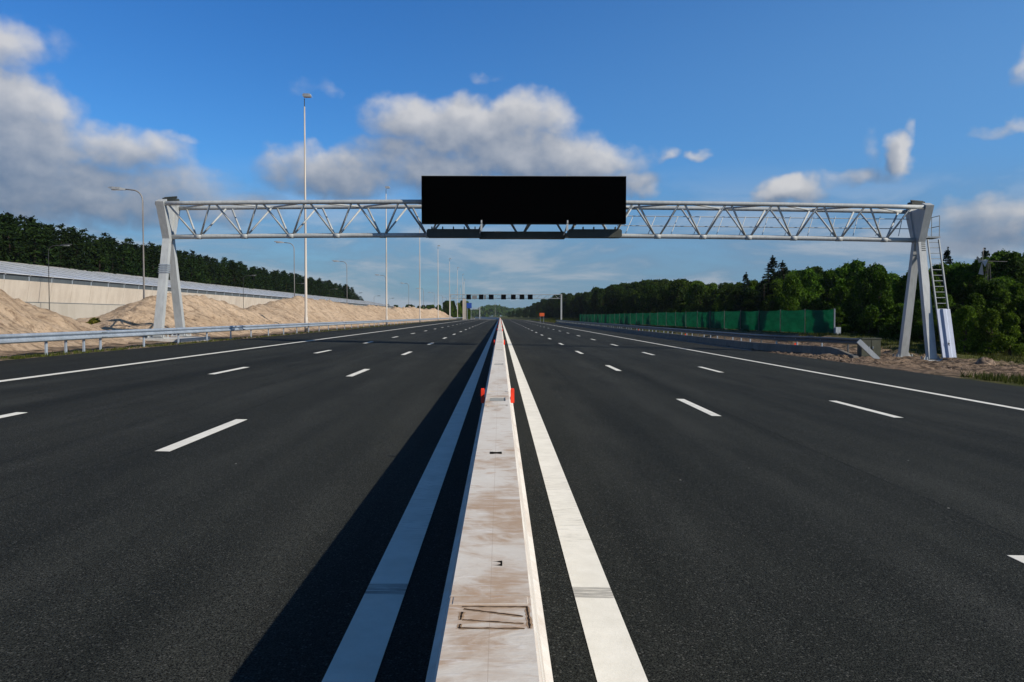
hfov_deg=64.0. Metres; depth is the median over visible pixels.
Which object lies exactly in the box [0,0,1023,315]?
sky
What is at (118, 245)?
pine tree
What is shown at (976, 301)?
leafy shrub
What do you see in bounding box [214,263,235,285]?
pine tree
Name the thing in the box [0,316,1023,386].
ground
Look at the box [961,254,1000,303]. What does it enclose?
broadleaf tree
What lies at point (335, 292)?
pine tree
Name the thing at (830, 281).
broadleaf tree
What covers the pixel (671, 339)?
kerb strip
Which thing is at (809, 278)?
broadleaf tree
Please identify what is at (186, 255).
pine tree
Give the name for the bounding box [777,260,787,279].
spruce tree
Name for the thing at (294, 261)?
street lamp
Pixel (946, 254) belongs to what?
spruce tree
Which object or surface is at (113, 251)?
pine tree
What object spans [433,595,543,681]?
barrier segment
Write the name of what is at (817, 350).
guardrail
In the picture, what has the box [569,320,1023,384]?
grass
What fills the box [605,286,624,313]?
broadleaf tree
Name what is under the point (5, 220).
pine tree
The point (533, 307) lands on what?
broadleaf tree
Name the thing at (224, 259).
pine tree
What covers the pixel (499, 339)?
barrier segment
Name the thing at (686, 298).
broadleaf tree
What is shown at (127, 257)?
pine tree
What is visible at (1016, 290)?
leafy shrub
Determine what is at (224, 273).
pine tree
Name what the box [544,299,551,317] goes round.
broadleaf tree
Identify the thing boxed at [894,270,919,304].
broadleaf tree
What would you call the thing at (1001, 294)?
leafy shrub
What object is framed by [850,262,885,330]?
broadleaf tree
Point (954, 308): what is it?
leafy shrub
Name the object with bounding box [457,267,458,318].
light mast
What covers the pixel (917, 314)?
leafy shrub
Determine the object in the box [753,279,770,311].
spruce tree
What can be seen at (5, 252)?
pine tree
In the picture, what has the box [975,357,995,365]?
spoil lump
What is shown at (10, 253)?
pine tree
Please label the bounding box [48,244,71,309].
street lamp
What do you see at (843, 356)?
spoil lump
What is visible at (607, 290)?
broadleaf tree
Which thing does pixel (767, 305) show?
leafy shrub
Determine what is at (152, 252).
pine tree
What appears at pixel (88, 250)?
pine tree
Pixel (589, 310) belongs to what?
broadleaf tree
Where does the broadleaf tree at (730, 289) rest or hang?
on the ground at (890, 361)
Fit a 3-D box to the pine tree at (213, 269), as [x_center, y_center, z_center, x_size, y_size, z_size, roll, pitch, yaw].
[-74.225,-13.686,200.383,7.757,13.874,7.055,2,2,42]
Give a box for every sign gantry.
[147,196,956,360]
[450,294,561,319]
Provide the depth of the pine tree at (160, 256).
171.52 m
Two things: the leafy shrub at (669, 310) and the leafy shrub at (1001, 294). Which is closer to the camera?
the leafy shrub at (1001, 294)
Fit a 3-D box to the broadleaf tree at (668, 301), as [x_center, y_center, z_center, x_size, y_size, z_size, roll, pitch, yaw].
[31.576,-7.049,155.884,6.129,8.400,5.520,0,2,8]
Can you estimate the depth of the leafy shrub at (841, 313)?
75.03 m
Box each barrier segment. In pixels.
[425,397,552,681]
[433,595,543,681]
[472,363,519,451]
[485,349,510,393]
[489,342,508,372]
[492,337,507,365]
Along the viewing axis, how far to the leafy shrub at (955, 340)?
49.05 m
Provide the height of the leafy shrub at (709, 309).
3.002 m
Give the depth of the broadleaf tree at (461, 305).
338.44 m
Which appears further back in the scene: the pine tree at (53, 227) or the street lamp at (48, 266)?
the pine tree at (53, 227)
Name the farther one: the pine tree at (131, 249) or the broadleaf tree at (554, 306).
the broadleaf tree at (554, 306)
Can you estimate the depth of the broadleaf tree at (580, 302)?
315.47 m
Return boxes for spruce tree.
[734,272,750,311]
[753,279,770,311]
[754,255,784,310]
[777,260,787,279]
[943,247,954,264]
[981,248,989,257]
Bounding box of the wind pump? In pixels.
[977,248,1006,280]
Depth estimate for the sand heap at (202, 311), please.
53.42 m
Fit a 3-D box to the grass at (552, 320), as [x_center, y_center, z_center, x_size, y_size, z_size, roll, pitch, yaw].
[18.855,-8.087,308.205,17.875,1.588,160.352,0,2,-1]
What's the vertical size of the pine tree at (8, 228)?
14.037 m
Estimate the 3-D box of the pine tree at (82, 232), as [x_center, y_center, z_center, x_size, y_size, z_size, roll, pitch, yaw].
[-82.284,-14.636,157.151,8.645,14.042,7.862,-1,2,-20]
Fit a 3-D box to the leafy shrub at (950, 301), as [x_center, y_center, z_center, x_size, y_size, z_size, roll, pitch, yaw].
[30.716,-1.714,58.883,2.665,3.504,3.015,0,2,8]
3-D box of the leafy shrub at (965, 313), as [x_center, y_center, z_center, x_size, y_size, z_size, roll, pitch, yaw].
[26.359,-0.558,47.922,1.774,3.172,2.007,-1,2,-26]
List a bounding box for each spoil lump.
[836,354,847,357]
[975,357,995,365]
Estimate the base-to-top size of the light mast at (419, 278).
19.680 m
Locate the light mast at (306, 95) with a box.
[302,93,310,331]
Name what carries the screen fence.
on the ground at (890, 361)
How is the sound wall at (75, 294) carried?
on the ground at (890, 361)
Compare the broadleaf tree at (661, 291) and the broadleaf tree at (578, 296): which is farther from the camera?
the broadleaf tree at (578, 296)
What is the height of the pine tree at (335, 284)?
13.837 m
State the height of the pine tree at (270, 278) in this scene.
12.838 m
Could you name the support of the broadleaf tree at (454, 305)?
on the ground at (890, 361)
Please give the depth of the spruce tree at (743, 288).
108.14 m
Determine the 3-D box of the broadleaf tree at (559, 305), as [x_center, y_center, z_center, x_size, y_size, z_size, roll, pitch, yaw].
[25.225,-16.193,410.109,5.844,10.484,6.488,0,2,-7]
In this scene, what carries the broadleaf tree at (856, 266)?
on the ground at (890, 361)
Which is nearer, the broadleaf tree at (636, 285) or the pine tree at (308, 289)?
the broadleaf tree at (636, 285)
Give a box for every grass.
[0,319,457,358]
[532,317,579,322]
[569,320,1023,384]
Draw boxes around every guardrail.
[0,317,462,353]
[556,320,879,358]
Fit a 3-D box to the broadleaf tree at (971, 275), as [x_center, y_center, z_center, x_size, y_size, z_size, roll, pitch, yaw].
[36.908,-3.343,63.981,4.050,6.536,3.895,0,2,7]
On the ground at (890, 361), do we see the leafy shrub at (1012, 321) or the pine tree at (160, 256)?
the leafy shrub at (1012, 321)
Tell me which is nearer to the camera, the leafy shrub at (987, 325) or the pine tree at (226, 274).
the leafy shrub at (987, 325)
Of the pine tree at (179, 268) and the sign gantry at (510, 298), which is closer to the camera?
the pine tree at (179, 268)
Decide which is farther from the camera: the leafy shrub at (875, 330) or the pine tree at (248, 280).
the pine tree at (248, 280)
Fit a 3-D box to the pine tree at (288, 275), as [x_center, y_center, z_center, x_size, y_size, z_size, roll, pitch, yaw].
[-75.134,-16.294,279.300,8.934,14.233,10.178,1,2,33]
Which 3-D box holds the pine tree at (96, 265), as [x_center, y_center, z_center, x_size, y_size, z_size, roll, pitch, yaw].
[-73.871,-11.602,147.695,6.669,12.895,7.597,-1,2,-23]
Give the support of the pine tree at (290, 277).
on the hill
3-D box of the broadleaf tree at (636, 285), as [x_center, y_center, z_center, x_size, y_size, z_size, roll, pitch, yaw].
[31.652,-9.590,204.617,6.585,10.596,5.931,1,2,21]
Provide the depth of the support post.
299.35 m
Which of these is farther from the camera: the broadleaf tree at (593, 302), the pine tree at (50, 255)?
the broadleaf tree at (593, 302)
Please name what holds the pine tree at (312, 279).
on the hill
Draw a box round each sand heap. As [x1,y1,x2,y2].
[0,289,146,350]
[76,293,298,337]
[243,295,456,329]
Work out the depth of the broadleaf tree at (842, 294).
81.34 m
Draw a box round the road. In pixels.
[0,318,1023,681]
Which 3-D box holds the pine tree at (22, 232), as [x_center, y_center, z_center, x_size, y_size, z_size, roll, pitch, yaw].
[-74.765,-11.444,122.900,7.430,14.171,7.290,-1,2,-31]
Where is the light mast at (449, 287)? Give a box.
[449,258,450,317]
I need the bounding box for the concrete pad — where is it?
[139,337,209,341]
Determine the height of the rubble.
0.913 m
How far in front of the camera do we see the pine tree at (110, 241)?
158.42 m
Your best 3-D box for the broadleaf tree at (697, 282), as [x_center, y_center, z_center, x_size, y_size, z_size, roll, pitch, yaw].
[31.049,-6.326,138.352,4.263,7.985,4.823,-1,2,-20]
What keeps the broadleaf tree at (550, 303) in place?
on the ground at (890, 361)
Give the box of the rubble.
[701,335,1022,369]
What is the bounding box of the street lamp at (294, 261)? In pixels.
[274,241,294,295]
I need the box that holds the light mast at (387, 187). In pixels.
[385,186,389,324]
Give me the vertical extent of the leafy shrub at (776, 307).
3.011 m
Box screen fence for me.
[580,309,840,333]
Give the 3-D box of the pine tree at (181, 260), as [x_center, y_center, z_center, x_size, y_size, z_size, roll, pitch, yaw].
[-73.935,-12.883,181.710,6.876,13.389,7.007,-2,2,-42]
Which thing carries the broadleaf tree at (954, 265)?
on the ground at (890, 361)
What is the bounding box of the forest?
[470,304,529,316]
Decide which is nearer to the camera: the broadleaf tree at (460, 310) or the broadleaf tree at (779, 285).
the broadleaf tree at (779, 285)
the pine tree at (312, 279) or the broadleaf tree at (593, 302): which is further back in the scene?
the pine tree at (312, 279)
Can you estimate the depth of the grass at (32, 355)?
34.61 m
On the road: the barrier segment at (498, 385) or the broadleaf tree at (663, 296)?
the barrier segment at (498, 385)
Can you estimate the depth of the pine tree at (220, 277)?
206.08 m
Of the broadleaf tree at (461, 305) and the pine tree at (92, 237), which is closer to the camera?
the pine tree at (92, 237)
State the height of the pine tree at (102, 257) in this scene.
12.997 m
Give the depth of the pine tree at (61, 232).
131.15 m
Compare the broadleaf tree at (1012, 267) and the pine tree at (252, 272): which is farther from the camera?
the pine tree at (252, 272)
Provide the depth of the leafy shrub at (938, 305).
57.63 m
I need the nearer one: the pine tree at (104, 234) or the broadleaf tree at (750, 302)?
the broadleaf tree at (750, 302)
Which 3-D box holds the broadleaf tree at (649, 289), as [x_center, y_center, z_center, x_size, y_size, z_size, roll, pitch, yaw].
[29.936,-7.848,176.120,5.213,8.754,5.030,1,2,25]
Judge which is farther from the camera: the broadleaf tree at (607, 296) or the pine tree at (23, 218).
the broadleaf tree at (607, 296)
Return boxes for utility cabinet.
[857,338,881,356]
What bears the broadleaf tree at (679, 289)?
on the ground at (890, 361)
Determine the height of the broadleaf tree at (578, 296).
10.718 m
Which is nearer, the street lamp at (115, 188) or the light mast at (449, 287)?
the street lamp at (115, 188)
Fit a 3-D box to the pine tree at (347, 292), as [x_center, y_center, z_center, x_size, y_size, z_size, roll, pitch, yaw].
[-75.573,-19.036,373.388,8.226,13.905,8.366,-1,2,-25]
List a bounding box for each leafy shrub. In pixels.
[666,308,676,321]
[704,307,712,324]
[758,300,777,325]
[773,304,780,329]
[833,304,851,332]
[869,315,891,335]
[875,305,903,336]
[893,317,918,337]
[910,300,937,340]
[918,301,942,339]
[923,305,939,335]
[931,293,957,308]
[938,314,963,351]
[949,304,962,314]
[952,304,981,354]
[960,292,987,350]
[969,279,1005,347]
[970,308,1006,355]
[982,288,1018,349]
[994,311,1023,355]
[1004,281,1023,313]
[1011,299,1023,347]
[1015,298,1023,351]
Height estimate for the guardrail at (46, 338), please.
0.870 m
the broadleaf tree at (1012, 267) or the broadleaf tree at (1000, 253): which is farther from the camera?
the broadleaf tree at (1000, 253)
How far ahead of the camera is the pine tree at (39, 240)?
125.04 m
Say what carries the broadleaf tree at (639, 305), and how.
on the ground at (890, 361)
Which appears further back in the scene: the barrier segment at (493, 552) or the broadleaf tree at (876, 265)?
the broadleaf tree at (876, 265)
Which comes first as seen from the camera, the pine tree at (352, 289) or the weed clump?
the weed clump
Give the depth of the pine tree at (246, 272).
225.38 m
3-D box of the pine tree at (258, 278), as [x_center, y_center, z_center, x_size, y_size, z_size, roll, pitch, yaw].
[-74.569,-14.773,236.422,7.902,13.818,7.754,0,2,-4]
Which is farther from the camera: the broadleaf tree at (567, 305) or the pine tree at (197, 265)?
the broadleaf tree at (567, 305)
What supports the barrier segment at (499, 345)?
on the road
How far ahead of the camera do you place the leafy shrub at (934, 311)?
57.02 m
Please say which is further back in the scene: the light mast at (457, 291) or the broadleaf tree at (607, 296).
the light mast at (457, 291)
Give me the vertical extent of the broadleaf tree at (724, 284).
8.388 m
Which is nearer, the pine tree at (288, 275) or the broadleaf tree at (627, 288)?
the broadleaf tree at (627, 288)
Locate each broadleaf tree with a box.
[442,303,448,314]
[452,301,456,316]
[454,302,462,316]
[458,300,462,318]
[462,301,471,318]
[530,303,535,315]
[533,302,539,317]
[538,299,546,315]
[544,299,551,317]
[547,297,557,313]
[553,301,557,317]
[557,298,563,316]
[562,296,567,316]
[562,298,571,317]
[573,294,581,313]
[574,299,582,317]
[579,294,584,312]
[582,292,591,314]
[585,295,593,314]
[590,288,598,314]
[596,288,605,313]
[601,285,613,313]
[602,290,610,313]
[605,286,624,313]
[614,290,623,315]
[620,283,631,313]
[625,288,636,314]
[627,282,642,312]
[634,285,645,321]
[639,284,658,312]
[640,279,651,284]
[648,287,660,312]
[654,285,668,312]
[656,278,669,285]
[659,288,668,311]
[663,282,676,309]
[667,280,688,312]
[681,282,694,311]
[686,281,705,309]
[688,283,710,324]
[702,288,725,311]
[708,282,717,288]
[715,294,726,311]
[717,282,732,288]
[719,284,738,310]
[728,285,745,310]
[741,289,756,311]
[748,279,757,286]
[754,282,767,308]
[762,277,786,302]
[775,271,808,327]
[778,272,802,304]
[798,267,821,318]
[802,285,825,311]
[806,266,823,273]
[819,268,846,316]
[827,284,853,330]
[831,266,851,314]
[846,258,865,294]
[847,266,890,333]
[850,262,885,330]
[857,268,899,336]
[890,276,900,304]
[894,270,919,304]
[901,269,943,303]
[932,262,954,299]
[942,261,973,308]
[949,261,960,279]
[955,257,993,304]
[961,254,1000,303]
[987,251,1023,283]
[990,248,1010,257]
[995,275,1015,311]
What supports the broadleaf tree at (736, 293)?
on the ground at (890, 361)
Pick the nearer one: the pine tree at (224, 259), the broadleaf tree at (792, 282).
the broadleaf tree at (792, 282)
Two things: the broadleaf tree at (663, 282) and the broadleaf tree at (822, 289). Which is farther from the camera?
the broadleaf tree at (663, 282)
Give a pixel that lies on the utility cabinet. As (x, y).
(873, 345)
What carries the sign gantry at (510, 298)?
on the ground at (890, 361)
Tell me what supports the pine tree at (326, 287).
on the hill
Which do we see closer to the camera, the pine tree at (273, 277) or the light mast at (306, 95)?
the light mast at (306, 95)
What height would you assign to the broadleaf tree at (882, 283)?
5.405 m
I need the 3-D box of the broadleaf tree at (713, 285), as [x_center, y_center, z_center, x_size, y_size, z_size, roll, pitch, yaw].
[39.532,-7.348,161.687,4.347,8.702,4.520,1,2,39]
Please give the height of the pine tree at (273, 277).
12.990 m
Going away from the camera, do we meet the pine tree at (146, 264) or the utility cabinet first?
the utility cabinet
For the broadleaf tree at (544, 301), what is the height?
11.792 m
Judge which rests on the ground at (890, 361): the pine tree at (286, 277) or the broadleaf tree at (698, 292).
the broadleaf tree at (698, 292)
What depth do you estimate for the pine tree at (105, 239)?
155.31 m
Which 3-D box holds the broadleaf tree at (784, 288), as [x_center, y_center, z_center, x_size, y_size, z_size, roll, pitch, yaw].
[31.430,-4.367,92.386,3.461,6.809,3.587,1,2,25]
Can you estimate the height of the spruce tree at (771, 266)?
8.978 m
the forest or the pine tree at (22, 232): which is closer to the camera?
the pine tree at (22, 232)
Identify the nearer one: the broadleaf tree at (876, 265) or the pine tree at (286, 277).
the broadleaf tree at (876, 265)
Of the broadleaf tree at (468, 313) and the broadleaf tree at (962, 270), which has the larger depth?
the broadleaf tree at (468, 313)
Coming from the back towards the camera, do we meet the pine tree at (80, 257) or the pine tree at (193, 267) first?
the pine tree at (193, 267)
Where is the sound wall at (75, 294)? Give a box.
[0,261,393,319]
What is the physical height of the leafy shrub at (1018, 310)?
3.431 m
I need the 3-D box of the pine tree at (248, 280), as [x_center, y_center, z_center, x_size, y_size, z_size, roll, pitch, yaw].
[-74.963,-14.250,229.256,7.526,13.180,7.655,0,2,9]
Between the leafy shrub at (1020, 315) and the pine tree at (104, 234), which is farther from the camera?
the pine tree at (104, 234)
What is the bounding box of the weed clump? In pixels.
[86,317,100,323]
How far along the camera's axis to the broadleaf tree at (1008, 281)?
57.59 m
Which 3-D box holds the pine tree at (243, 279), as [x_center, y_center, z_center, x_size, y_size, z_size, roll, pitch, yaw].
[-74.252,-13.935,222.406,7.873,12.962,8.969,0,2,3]
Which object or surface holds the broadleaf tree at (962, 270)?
on the ground at (890, 361)
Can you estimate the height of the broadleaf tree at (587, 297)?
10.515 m
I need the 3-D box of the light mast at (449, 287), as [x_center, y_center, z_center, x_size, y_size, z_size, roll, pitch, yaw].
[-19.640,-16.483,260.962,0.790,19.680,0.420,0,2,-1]
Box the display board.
[421,174,625,234]
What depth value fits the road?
7.24 m
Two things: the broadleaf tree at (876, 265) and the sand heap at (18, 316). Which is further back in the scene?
the broadleaf tree at (876, 265)
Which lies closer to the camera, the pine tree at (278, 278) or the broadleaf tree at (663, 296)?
the broadleaf tree at (663, 296)
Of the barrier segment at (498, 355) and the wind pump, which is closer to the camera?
the barrier segment at (498, 355)
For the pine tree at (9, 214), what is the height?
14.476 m
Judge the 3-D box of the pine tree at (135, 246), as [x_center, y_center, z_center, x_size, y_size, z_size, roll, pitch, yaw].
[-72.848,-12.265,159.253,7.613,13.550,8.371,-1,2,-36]
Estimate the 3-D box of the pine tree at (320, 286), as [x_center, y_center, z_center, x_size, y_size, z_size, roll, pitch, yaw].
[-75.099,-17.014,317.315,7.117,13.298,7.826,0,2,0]
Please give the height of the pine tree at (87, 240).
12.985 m
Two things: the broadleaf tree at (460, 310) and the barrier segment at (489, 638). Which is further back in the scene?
the broadleaf tree at (460, 310)
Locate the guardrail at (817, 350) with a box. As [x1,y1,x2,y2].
[555,322,858,357]
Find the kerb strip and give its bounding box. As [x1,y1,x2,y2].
[556,323,747,349]
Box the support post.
[462,299,464,319]
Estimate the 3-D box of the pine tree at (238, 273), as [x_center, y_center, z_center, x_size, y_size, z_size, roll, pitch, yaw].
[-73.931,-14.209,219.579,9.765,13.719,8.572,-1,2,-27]
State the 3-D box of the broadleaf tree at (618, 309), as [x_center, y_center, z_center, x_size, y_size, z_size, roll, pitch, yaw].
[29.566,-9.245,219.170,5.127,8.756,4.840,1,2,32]
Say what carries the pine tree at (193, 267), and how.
on the hill
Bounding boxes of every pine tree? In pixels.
[0,213,26,258]
[0,214,38,264]
[0,222,10,261]
[0,226,16,262]
[2,217,33,263]
[3,211,30,255]
[15,214,30,236]
[15,222,65,266]
[20,215,51,266]
[24,223,66,267]
[31,225,61,259]
[46,223,80,269]
[46,224,58,245]
[51,231,91,271]
[60,226,81,236]
[61,232,97,271]
[77,228,92,243]
[82,236,93,255]
[85,238,116,273]
[86,242,111,272]
[87,234,96,249]
[91,243,125,273]
[94,241,119,273]
[97,233,111,239]
[99,237,122,270]
[101,237,118,260]
[109,240,124,259]
[111,245,138,275]
[120,243,148,276]
[121,238,147,271]
[125,243,153,276]
[133,249,157,276]
[135,245,156,277]
[139,243,156,277]
[146,245,169,279]
[149,249,159,276]
[151,246,181,278]
[157,255,185,281]
[177,250,193,281]
[177,253,188,280]
[177,253,191,281]
[182,252,191,266]
[184,255,202,282]
[186,255,204,283]
[190,257,216,283]
[197,256,211,283]
[200,257,218,284]
[202,256,224,284]
[210,263,225,285]
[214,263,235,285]
[215,262,231,285]
[219,257,231,283]
[223,263,252,288]
[224,261,240,286]
[233,266,253,288]
[236,266,251,287]
[238,268,254,288]
[247,266,263,288]
[248,268,261,288]
[257,268,272,289]
[262,269,275,290]
[266,273,275,290]
[270,273,281,290]
[272,271,285,291]
[276,273,285,291]
[279,274,297,292]
[283,273,304,293]
[284,274,300,293]
[293,275,308,294]
[301,276,315,295]
[307,279,319,295]
[310,278,319,295]
[315,280,325,296]
[322,282,330,296]
[325,284,334,296]
[331,284,340,297]
[334,283,342,297]
[342,284,353,299]
[350,287,356,299]
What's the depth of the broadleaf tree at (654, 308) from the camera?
171.56 m
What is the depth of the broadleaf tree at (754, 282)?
121.00 m
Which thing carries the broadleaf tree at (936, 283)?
on the ground at (890, 361)
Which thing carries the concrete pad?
on the ground at (890, 361)
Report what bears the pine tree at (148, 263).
on the hill
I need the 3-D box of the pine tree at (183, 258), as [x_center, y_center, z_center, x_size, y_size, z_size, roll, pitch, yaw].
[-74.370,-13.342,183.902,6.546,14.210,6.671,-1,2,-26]
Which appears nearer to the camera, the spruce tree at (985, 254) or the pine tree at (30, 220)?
the spruce tree at (985, 254)
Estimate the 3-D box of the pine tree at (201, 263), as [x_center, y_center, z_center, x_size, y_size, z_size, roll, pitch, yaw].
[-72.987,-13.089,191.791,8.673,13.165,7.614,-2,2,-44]
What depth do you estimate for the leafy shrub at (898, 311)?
60.02 m
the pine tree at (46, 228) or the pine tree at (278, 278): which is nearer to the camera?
the pine tree at (46, 228)
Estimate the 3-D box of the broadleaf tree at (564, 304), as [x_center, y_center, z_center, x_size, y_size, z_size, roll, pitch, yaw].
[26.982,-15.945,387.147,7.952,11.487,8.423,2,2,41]
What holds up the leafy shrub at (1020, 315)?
on the ground at (890, 361)
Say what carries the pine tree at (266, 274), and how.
on the hill
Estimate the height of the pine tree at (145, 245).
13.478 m
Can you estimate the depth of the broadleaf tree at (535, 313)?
516.22 m
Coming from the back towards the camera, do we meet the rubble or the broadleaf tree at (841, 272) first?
the broadleaf tree at (841, 272)
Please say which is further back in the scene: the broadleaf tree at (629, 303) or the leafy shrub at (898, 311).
the broadleaf tree at (629, 303)
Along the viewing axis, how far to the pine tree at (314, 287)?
305.15 m
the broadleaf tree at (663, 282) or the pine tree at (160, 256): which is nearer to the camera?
the pine tree at (160, 256)
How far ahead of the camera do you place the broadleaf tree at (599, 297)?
257.45 m
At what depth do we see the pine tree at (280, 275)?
267.06 m
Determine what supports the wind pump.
on the ground at (890, 361)
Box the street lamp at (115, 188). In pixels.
[108,186,144,297]
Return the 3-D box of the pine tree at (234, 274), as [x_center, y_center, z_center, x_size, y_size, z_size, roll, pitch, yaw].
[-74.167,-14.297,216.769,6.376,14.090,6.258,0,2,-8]
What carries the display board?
attached to the sign gantry at (918, 215)
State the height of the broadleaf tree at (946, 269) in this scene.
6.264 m
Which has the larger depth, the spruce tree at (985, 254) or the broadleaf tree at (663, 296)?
the broadleaf tree at (663, 296)
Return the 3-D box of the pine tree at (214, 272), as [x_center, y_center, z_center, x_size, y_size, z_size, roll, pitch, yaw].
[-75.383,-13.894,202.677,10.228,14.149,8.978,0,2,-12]
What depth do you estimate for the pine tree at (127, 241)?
164.92 m
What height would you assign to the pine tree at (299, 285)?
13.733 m
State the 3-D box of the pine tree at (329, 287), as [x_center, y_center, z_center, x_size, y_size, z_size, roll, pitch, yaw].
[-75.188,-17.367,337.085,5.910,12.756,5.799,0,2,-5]
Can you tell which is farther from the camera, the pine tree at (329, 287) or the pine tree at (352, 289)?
the pine tree at (352, 289)
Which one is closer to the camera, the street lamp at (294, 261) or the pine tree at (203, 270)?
the street lamp at (294, 261)
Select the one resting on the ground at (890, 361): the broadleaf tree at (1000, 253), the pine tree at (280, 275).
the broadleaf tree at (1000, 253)
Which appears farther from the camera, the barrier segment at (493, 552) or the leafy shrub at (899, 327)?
the leafy shrub at (899, 327)
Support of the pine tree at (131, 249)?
on the hill
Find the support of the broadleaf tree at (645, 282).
on the ground at (890, 361)
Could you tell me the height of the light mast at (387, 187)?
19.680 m
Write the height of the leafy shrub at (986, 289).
4.658 m
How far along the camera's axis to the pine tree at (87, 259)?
136.56 m
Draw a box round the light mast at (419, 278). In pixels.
[419,226,420,321]
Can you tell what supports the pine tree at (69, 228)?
on the hill
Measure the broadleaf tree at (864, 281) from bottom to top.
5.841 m
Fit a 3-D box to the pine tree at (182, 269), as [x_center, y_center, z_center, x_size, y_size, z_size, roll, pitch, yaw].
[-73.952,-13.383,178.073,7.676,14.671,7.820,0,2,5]
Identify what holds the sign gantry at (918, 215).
on the concrete pad
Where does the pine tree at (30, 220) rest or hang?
on the hill
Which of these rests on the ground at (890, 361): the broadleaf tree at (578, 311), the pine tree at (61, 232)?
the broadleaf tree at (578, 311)
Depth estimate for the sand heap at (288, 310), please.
97.97 m
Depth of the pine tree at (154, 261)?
169.70 m
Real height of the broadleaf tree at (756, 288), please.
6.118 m
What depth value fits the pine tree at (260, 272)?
243.62 m
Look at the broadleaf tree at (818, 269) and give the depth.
110.60 m
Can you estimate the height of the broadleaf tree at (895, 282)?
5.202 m
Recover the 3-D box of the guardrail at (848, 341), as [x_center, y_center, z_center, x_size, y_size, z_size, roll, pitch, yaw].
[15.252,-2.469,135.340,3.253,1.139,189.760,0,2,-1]
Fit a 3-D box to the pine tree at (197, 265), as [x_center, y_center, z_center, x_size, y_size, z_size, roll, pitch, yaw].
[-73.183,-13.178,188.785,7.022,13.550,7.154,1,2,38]
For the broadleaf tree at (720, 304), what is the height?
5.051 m
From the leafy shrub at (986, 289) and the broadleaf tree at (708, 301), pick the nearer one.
the leafy shrub at (986, 289)
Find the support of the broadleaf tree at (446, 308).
on the ground at (890, 361)

